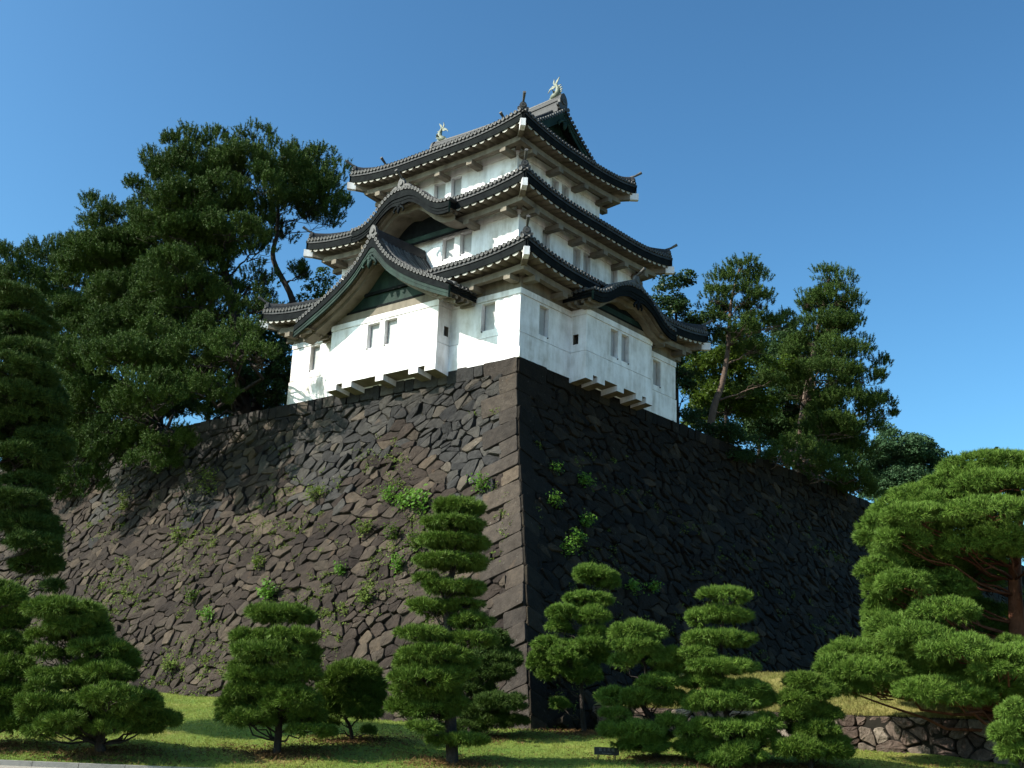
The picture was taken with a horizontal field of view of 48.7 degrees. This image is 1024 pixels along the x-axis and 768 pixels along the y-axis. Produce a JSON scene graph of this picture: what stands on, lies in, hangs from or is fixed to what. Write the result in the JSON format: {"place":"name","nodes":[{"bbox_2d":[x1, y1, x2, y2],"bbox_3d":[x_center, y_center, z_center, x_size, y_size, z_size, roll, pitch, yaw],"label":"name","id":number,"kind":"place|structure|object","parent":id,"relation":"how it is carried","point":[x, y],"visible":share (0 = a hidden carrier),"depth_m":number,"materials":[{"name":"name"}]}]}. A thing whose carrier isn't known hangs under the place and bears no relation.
{"place":"outdoors","nodes":[
{"label":"outdoors","id":0,"kind":"place"},
{"bbox_2d":[0,765,55,767],"bbox_3d":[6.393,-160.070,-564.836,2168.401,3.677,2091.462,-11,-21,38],"label":"path","id":1,"kind":"structure","parent":0,"point":[3,766],"depth_m":24.09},
{"bbox_2d":[0,760,196,767],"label":"kerb","id":2,"kind":"structure","parent":1,"relation":"on","point":[45,764],"depth_m":24.37,"materials":[{"name":"concrete"}]},
{"bbox_2d":[0,689,1019,767],"bbox_3d":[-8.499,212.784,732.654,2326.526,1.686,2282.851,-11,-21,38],"label":"lawn","id":3,"kind":"structure","parent":0,"point":[508,748],"depth_m":29.64,"materials":[{"name":"green plant"}]},
{"bbox_2d":[0,576,40,737],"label":"garden pine","id":4,"kind":"object","parent":3,"relation":"on","point":[14,666],"visible":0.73,"depth_m":26.68,"materials":[{"name":"green plant"}]},
{"bbox_2d":[0,279,76,594],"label":"garden pine","id":5,"kind":"object","parent":3,"relation":"on","point":[36,408],"visible":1,"depth_m":31.34,"materials":[{"name":"green plant"}]},
{"bbox_2d":[12,592,186,752],"bbox_3d":[-9.475,6.923,26.252,3.866,4.009,3.712,-4,-17,19],"label":"garden pine","id":6,"kind":"object","parent":3,"relation":"on","point":[85,710],"visible":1,"depth_m":25.44,"materials":[{"name":"green plant"}]},
{"bbox_2d":[211,600,339,754],"bbox_3d":[-5.688,7.341,27.735,3.241,4.077,3.101,2,-16,0],"label":"garden pine","id":7,"kind":"object","parent":3,"relation":"on","point":[263,691],"visible":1,"depth_m":27.04,"materials":[{"name":"green plant"}]},
{"bbox_2d":[308,657,389,739],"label":"garden pine","id":8,"kind":"object","parent":3,"relation":"on","point":[351,687],"visible":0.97,"depth_m":29.57,"materials":[{"name":"green plant"}]},
{"bbox_2d":[382,493,500,764],"bbox_3d":[-1.663,6.053,27.574,2.812,6.823,3.204,2,-16,0],"label":"garden pine","id":9,"kind":"object","parent":3,"relation":"on","point":[436,665],"visible":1,"depth_m":27.05,"materials":[{"name":"green plant"}]},
{"bbox_2d":[456,626,531,732],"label":"garden pine","id":10,"kind":"object","parent":3,"relation":"on","point":[492,706],"visible":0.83,"depth_m":32.15,"materials":[{"name":"green plant"}]},
{"bbox_2d":[0,727,1014,767],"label":"needle litter","id":11,"kind":"object","parent":3,"relation":"on","point":[285,752],"visible":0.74,"depth_m":27.57,"materials":[{"name":"brown plant"}]},
{"bbox_2d":[0,357,1023,730],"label":"stone wall","id":12,"kind":"structure","parent":3,"relation":"on","point":[450,439],"depth_m":49.63,"materials":[{"name":"grey stone"}]},
{"bbox_2d":[114,490,132,511],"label":"wall plant","id":13,"kind":"object","parent":12,"relation":"attached to","point":[123,500],"depth_m":59.94,"materials":[{"name":"green plant"}]},
{"bbox_2d":[160,654,179,675],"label":"wall plant","id":14,"kind":"object","parent":12,"relation":"attached to","point":[169,664],"depth_m":47.51,"materials":[{"name":"green plant"}]},
{"bbox_2d":[166,523,185,540],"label":"wall plant","id":15,"kind":"object","parent":12,"relation":"attached to","point":[175,534],"depth_m":54.31,"materials":[{"name":"green plant"}]},
{"bbox_2d":[185,587,199,605],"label":"wall plant","id":16,"kind":"object","parent":12,"relation":"attached to","point":[190,596],"depth_m":49.83,"materials":[{"name":"green plant"}]},
{"bbox_2d":[196,606,214,622],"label":"wall plant","id":17,"kind":"object","parent":12,"relation":"attached to","point":[207,614],"depth_m":48.17,"materials":[{"name":"green plant"}]},
{"bbox_2d":[192,464,222,499],"bbox_3d":[-14.974,4.869,55.796,2.212,1.912,1.331,-11,-21,38],"label":"wall plant","id":18,"kind":"object","parent":12,"relation":"attached to","point":[205,475],"depth_m":55.82,"materials":[{"name":"green plant"}]},
{"bbox_2d":[248,551,265,568],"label":"wall plant","id":19,"kind":"object","parent":12,"relation":"attached to","point":[255,561],"depth_m":48.65,"materials":[{"name":"green plant"}]},
{"bbox_2d":[255,576,275,600],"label":"wall plant","id":20,"kind":"object","parent":12,"relation":"attached to","point":[268,594],"depth_m":46.58,"materials":[{"name":"green plant"}]},
{"bbox_2d":[303,480,327,502],"bbox_3d":[-8.666,4.738,49.720,1.255,1.089,0.865,-11,-21,38],"label":"wall plant","id":21,"kind":"object","parent":12,"relation":"attached to","point":[312,495],"depth_m":49.72,"materials":[{"name":"green plant"}]},
{"bbox_2d":[330,560,347,574],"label":"wall plant","id":22,"kind":"object","parent":12,"relation":"attached to","point":[339,567],"depth_m":44.88,"materials":[{"name":"green plant"}]},
{"bbox_2d":[350,515,372,537],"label":"wall plant","id":23,"kind":"object","parent":12,"relation":"attached to","point":[367,525],"depth_m":45.81,"materials":[{"name":"green plant"}]},
{"bbox_2d":[353,581,377,605],"bbox_3d":[-5.571,7.914,42.751,0.907,0.931,0.785,-11,-21,38],"label":"wall plant","id":24,"kind":"object","parent":12,"relation":"attached to","point":[365,595],"depth_m":42.73,"materials":[{"name":"green plant"}]},
{"bbox_2d":[377,481,401,502],"bbox_3d":[-5.121,4.447,46.331,0.997,0.940,0.920,-11,-21,38],"label":"wall plant","id":25,"kind":"object","parent":12,"relation":"attached to","point":[389,492],"depth_m":46.35,"materials":[{"name":"green plant"}]},
{"bbox_2d":[381,521,401,543],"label":"wall plant","id":26,"kind":"object","parent":12,"relation":"attached to","point":[392,530],"depth_m":44.46,"materials":[{"name":"green plant"}]},
{"bbox_2d":[387,550,406,576],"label":"wall plant","id":27,"kind":"object","parent":12,"relation":"attached to","point":[397,562],"depth_m":43.01,"materials":[{"name":"green plant"}]},
{"bbox_2d":[390,491,410,511],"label":"wall plant","id":28,"kind":"object","parent":12,"relation":"attached to","point":[402,498],"depth_m":45.45,"materials":[{"name":"green plant"}]},
{"bbox_2d":[404,525,421,552],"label":"wall plant","id":29,"kind":"object","parent":12,"relation":"attached to","point":[413,542],"depth_m":43.18,"materials":[{"name":"green plant"}]},
{"bbox_2d":[395,484,432,514],"bbox_3d":[-3.844,4.612,44.864,1.956,1.245,0.922,-11,-21,38],"label":"wall plant","id":30,"kind":"object","parent":12,"relation":"attached to","point":[413,498],"depth_m":44.73,"materials":[{"name":"green plant"}]},
{"bbox_2d":[13,407,866,730],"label":"wall weeds","id":31,"kind":"object","parent":12,"relation":"attached to","point":[205,659],"depth_m":48.95,"materials":[{"name":"green plant"}]},
{"bbox_2d":[466,471,492,493],"bbox_3d":[-1.133,3.740,43.277,1.184,0.874,0.980,-11,-21,38],"label":"wall plant","id":32,"kind":"object","parent":12,"relation":"attached to","point":[478,482],"depth_m":43.30,"materials":[{"name":"green plant"}]},
{"bbox_2d":[258,77,713,421],"bbox_3d":[-1.044,-6.823,57.222,18.005,17.390,15.874,-11,-21,38],"label":"castle turret","id":33,"kind":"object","parent":12,"relation":"on","point":[498,239],"visible":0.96,"depth_m":51.76,"materials":[{"name":"white paint"}]},
{"bbox_2d":[309,345,319,371],"bbox_3d":[-9.472,-1.218,54.810,0.680,1.296,0.350,-11,-21,38],"label":"window","id":34,"kind":"structure","parent":33,"relation":"in","point":[314,357],"depth_m":55.00,"materials":[{"name":"white paint"}]},
{"bbox_2d":[434,182,445,198],"bbox_3d":[-3.519,-9.390,56.191,0.760,1.226,0.350,-11,-21,38],"label":"window","id":35,"kind":"structure","parent":33,"relation":"in","point":[440,187],"depth_m":56.42,"materials":[{"name":"white paint"}]},
{"bbox_2d":[442,235,454,260],"bbox_3d":[-2.901,-6.296,52.852,0.740,1.136,0.350,-11,-21,38],"label":"window","id":36,"kind":"structure","parent":33,"relation":"in","point":[447,248],"depth_m":53.02,"materials":[{"name":"white paint"}]},
{"bbox_2d":[450,175,461,196],"bbox_3d":[-2.664,-9.551,55.518,0.680,1.226,0.350,-11,-21,38],"label":"window","id":37,"kind":"structure","parent":33,"relation":"in","point":[456,181],"depth_m":55.71,"materials":[{"name":"white paint"}]},
{"bbox_2d":[459,230,471,255],"bbox_3d":[-2.054,-6.456,52.185,0.720,1.136,0.350,-11,-21,38],"label":"window","id":38,"kind":"structure","parent":33,"relation":"in","point":[466,237],"depth_m":52.35,"materials":[{"name":"white paint"}]},
{"bbox_2d":[481,301,495,332],"bbox_3d":[-0.937,-2.807,48.088,0.760,1.296,0.350,-11,-21,38],"label":"window","id":39,"kind":"structure","parent":33,"relation":"in","point":[488,321],"depth_m":48.25,"materials":[{"name":"white paint"}]},
{"bbox_2d":[539,305,548,338],"bbox_3d":[1.267,-2.622,48.205,0.350,1.376,0.660,-11,-21,38],"label":"window","id":40,"kind":"structure","parent":33,"relation":"in","point":[543,322],"depth_m":48.42,"materials":[{"name":"white paint"}]},
{"bbox_2d":[542,229,549,248],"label":"window","id":41,"kind":"structure","parent":33,"relation":"in","point":[546,238],"depth_m":51.99,"materials":[{"name":"white paint"}]},
{"bbox_2d":[552,178,558,190],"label":"window","id":42,"kind":"structure","parent":33,"relation":"in","point":[555,184],"depth_m":55.64,"materials":[{"name":"white paint"}]},
{"bbox_2d":[562,184,568,197],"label":"window","id":43,"kind":"structure","parent":33,"relation":"in","point":[565,190],"depth_m":56.25,"materials":[{"name":"white paint"}]},
{"bbox_2d":[573,247,579,268],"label":"window","id":44,"kind":"structure","parent":33,"relation":"in","point":[576,252],"depth_m":53.74,"materials":[{"name":"white paint"}]},
{"bbox_2d":[583,252,589,273],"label":"window","id":45,"kind":"structure","parent":33,"relation":"in","point":[586,261],"depth_m":54.34,"materials":[{"name":"white paint"}]},
{"bbox_2d":[611,271,617,283],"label":"window","id":46,"kind":"structure","parent":33,"relation":"in","point":[613,279],"depth_m":56.11,"materials":[{"name":"white paint"}]},
{"bbox_2d":[653,359,660,387],"bbox_3d":[6.918,-0.483,54.874,0.350,1.336,0.680,-11,-21,38],"label":"window","id":47,"kind":"structure","parent":33,"relation":"in","point":[656,364],"depth_m":55.10,"materials":[{"name":"white paint"}]},
{"bbox_2d":[545,488,565,510],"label":"wall plant","id":48,"kind":"object","parent":12,"relation":"attached to","point":[554,498],"depth_m":43.16,"materials":[{"name":"green plant"}]},
{"bbox_2d":[549,461,564,474],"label":"wall plant","id":49,"kind":"object","parent":12,"relation":"attached to","point":[557,468],"depth_m":44.93,"materials":[{"name":"green plant"}]},
{"bbox_2d":[560,528,581,556],"bbox_3d":[2.182,5.960,41.926,0.906,1.281,1.138,-11,-21,38],"label":"wall plant","id":50,"kind":"object","parent":12,"relation":"attached to","point":[568,543],"depth_m":41.84,"materials":[{"name":"green plant"}]},
{"bbox_2d":[570,527,588,546],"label":"wall plant","id":51,"kind":"object","parent":12,"relation":"attached to","point":[581,535],"depth_m":42.96,"materials":[{"name":"green plant"}]},
{"bbox_2d":[577,472,596,491],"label":"wall plant","id":52,"kind":"object","parent":12,"relation":"attached to","point":[586,479],"depth_m":46.14,"materials":[{"name":"green plant"}]},
{"bbox_2d":[578,508,597,527],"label":"wall plant","id":53,"kind":"object","parent":12,"relation":"attached to","point":[587,519],"depth_m":44.23,"materials":[{"name":"green plant"}]},
{"bbox_2d":[625,577,646,597],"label":"wall plant","id":54,"kind":"object","parent":12,"relation":"attached to","point":[633,585],"depth_m":43.77,"materials":[{"name":"green plant"}]},
{"bbox_2d":[643,575,664,595],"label":"wall plant","id":55,"kind":"object","parent":12,"relation":"attached to","point":[655,587],"depth_m":45.17,"materials":[{"name":"green plant"}]},
{"bbox_2d":[682,406,774,463],"bbox_3d":[11.607,2.862,60.599,4.672,3.286,4.164,12,-19,-30],"label":"wall top shrub","id":56,"kind":"object","parent":12,"relation":"on","point":[732,434],"visible":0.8,"depth_m":59.67,"materials":[{"name":"green plant"}]},
{"bbox_2d":[525,561,622,731],"bbox_3d":[1.886,8.243,34.786,3.064,5.556,3.219,2,-16,0],"label":"garden pine","id":57,"kind":"object","parent":3,"relation":"on","point":[550,657],"visible":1,"depth_m":34.17,"materials":[{"name":"green plant"}]},
{"bbox_2d":[594,747,618,759],"bbox_3d":[2.423,9.487,28.985,0.640,0.345,0.052,2,-16,0],"label":"name board","id":58,"kind":"object","parent":3,"relation":"on","point":[598,751],"visible":0.95,"depth_m":28.98,"materials":[{"name":"black"}]},
{"bbox_2d":[592,616,691,758],"bbox_3d":[3.371,8.046,29.386,2.658,3.939,3.011,2,-16,0],"label":"garden pine","id":59,"kind":"object","parent":3,"relation":"on","point":[651,732],"visible":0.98,"depth_m":28.82,"materials":[{"name":"green plant"}]},
{"bbox_2d":[671,583,786,767],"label":"garden pine","id":60,"kind":"object","parent":3,"relation":"on","point":[756,732],"visible":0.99,"depth_m":28.36,"materials":[{"name":"green plant"}]},
{"bbox_2d":[592,705,1021,764],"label":"stone wall","id":61,"kind":"structure","parent":3,"relation":"on","point":[895,734],"depth_m":32.74,"materials":[{"name":"grey stone"}]},
{"bbox_2d":[772,669,858,767],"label":"garden pine","id":62,"kind":"object","parent":3,"relation":"on","point":[809,713],"visible":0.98,"depth_m":27.89,"materials":[{"name":"green plant"}]},
{"bbox_2d":[811,447,1023,731],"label":"spreading pine","id":63,"kind":"object","parent":3,"relation":"on","point":[928,613],"visible":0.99,"depth_m":30.94,"materials":[{"name":"green plant"}]},
{"bbox_2d":[985,696,1023,767],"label":"garden pine","id":64,"kind":"object","parent":3,"relation":"on","point":[1007,731],"visible":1,"depth_m":25.71,"materials":[{"name":"green plant"}]},
{"bbox_2d":[0,0,1023,565],"label":"sky","id":65,"kind":"structure","parent":0,"point":[883,140],"materials":[{"name":"blue"}]},
{"bbox_2d":[594,671,1002,719],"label":"grass bank","id":66,"kind":"structure","parent":0,"point":[871,706],"depth_m":34.60,"materials":[{"name":"green plant"}]},
{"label":"hilltop ground","id":67,"kind":"structure","parent":0,"visible":0},
{"bbox_2d":[0,231,90,376],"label":"black pine","id":68,"kind":"object","parent":67,"relation":"on","point":[22,268],"visible":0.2,"depth_m":82.07,"materials":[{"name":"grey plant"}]},
{"bbox_2d":[80,403,117,439],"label":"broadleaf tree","id":69,"kind":"object","parent":67,"relation":"on","point":[103,415],"visible":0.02,"depth_m":77.20,"materials":[{"name":"green plant"}]},
{"bbox_2d":[44,184,208,500],"bbox_3d":[-19.265,-3.058,62.989,13.286,19.876,21.994,11,-18,-27],"label":"black pine","id":70,"kind":"object","parent":67,"relation":"on","point":[97,317],"visible":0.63,"depth_m":59.71,"materials":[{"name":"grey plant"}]},
{"bbox_2d":[120,115,299,420],"bbox_3d":[-15.851,-6.756,60.791,11.245,18.716,15.959,2,-16,0],"label":"black pine","id":71,"kind":"object","parent":67,"relation":"on","point":[187,217],"visible":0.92,"depth_m":60.58,"materials":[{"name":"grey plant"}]},
{"bbox_2d":[183,365,260,420],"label":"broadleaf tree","id":72,"kind":"object","parent":67,"relation":"on","point":[211,391],"visible":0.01,"depth_m":74.50,"materials":[{"name":"green plant"}]},
{"bbox_2d":[224,301,291,409],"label":"tree","id":73,"kind":"object","parent":67,"relation":"on","point":[277,378],"visible":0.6,"depth_m":60.07,"materials":[{"name":"green plant"}]},
{"bbox_2d":[251,134,355,411],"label":"black pine","id":74,"kind":"object","parent":67,"relation":"on","point":[311,197],"visible":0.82,"depth_m":65.11,"materials":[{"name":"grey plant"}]},
{"bbox_2d":[287,266,337,303],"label":"broadleaf tree","id":75,"kind":"object","parent":67,"relation":"on","point":[318,293],"visible":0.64,"depth_m":67.80,"materials":[{"name":"green plant"}]},
{"bbox_2d":[651,268,728,423],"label":"broadleaf tree","id":76,"kind":"object","parent":67,"relation":"on","point":[677,305],"visible":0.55,"depth_m":64.25,"materials":[{"name":"green plant"}]},
{"bbox_2d":[678,336,797,440],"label":"broadleaf tree","id":77,"kind":"object","parent":67,"relation":"on","point":[701,362],"visible":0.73,"depth_m":68.72,"materials":[{"name":"green plant"}]},
{"bbox_2d":[692,251,803,435],"bbox_3d":[12.855,-1.459,64.100,6.067,12.258,5.098,13,-19,-33],"label":"red pine","id":78,"kind":"object","parent":67,"relation":"on","point":[747,317],"visible":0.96,"depth_m":63.94,"materials":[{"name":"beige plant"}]},
{"bbox_2d":[732,313,817,467],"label":"broadleaf tree","id":79,"kind":"object","parent":67,"relation":"on","point":[773,427],"visible":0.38,"depth_m":75.62,"materials":[{"name":"green plant"}]},
{"bbox_2d":[685,321,869,466],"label":"broadleaf tree","id":80,"kind":"object","parent":67,"relation":"on","point":[718,342],"visible":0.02,"depth_m":84.42,"materials":[{"name":"green plant"}]},
{"bbox_2d":[761,260,900,499],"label":"black pine","id":81,"kind":"object","parent":67,"relation":"on","point":[825,348],"visible":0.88,"depth_m":70.11,"materials":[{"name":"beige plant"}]},
{"bbox_2d":[845,421,952,501],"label":"broadleaf tree","id":82,"kind":"object","parent":67,"relation":"on","point":[904,459],"visible":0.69,"depth_m":97.43,"materials":[{"name":"green plant"}]}
]}

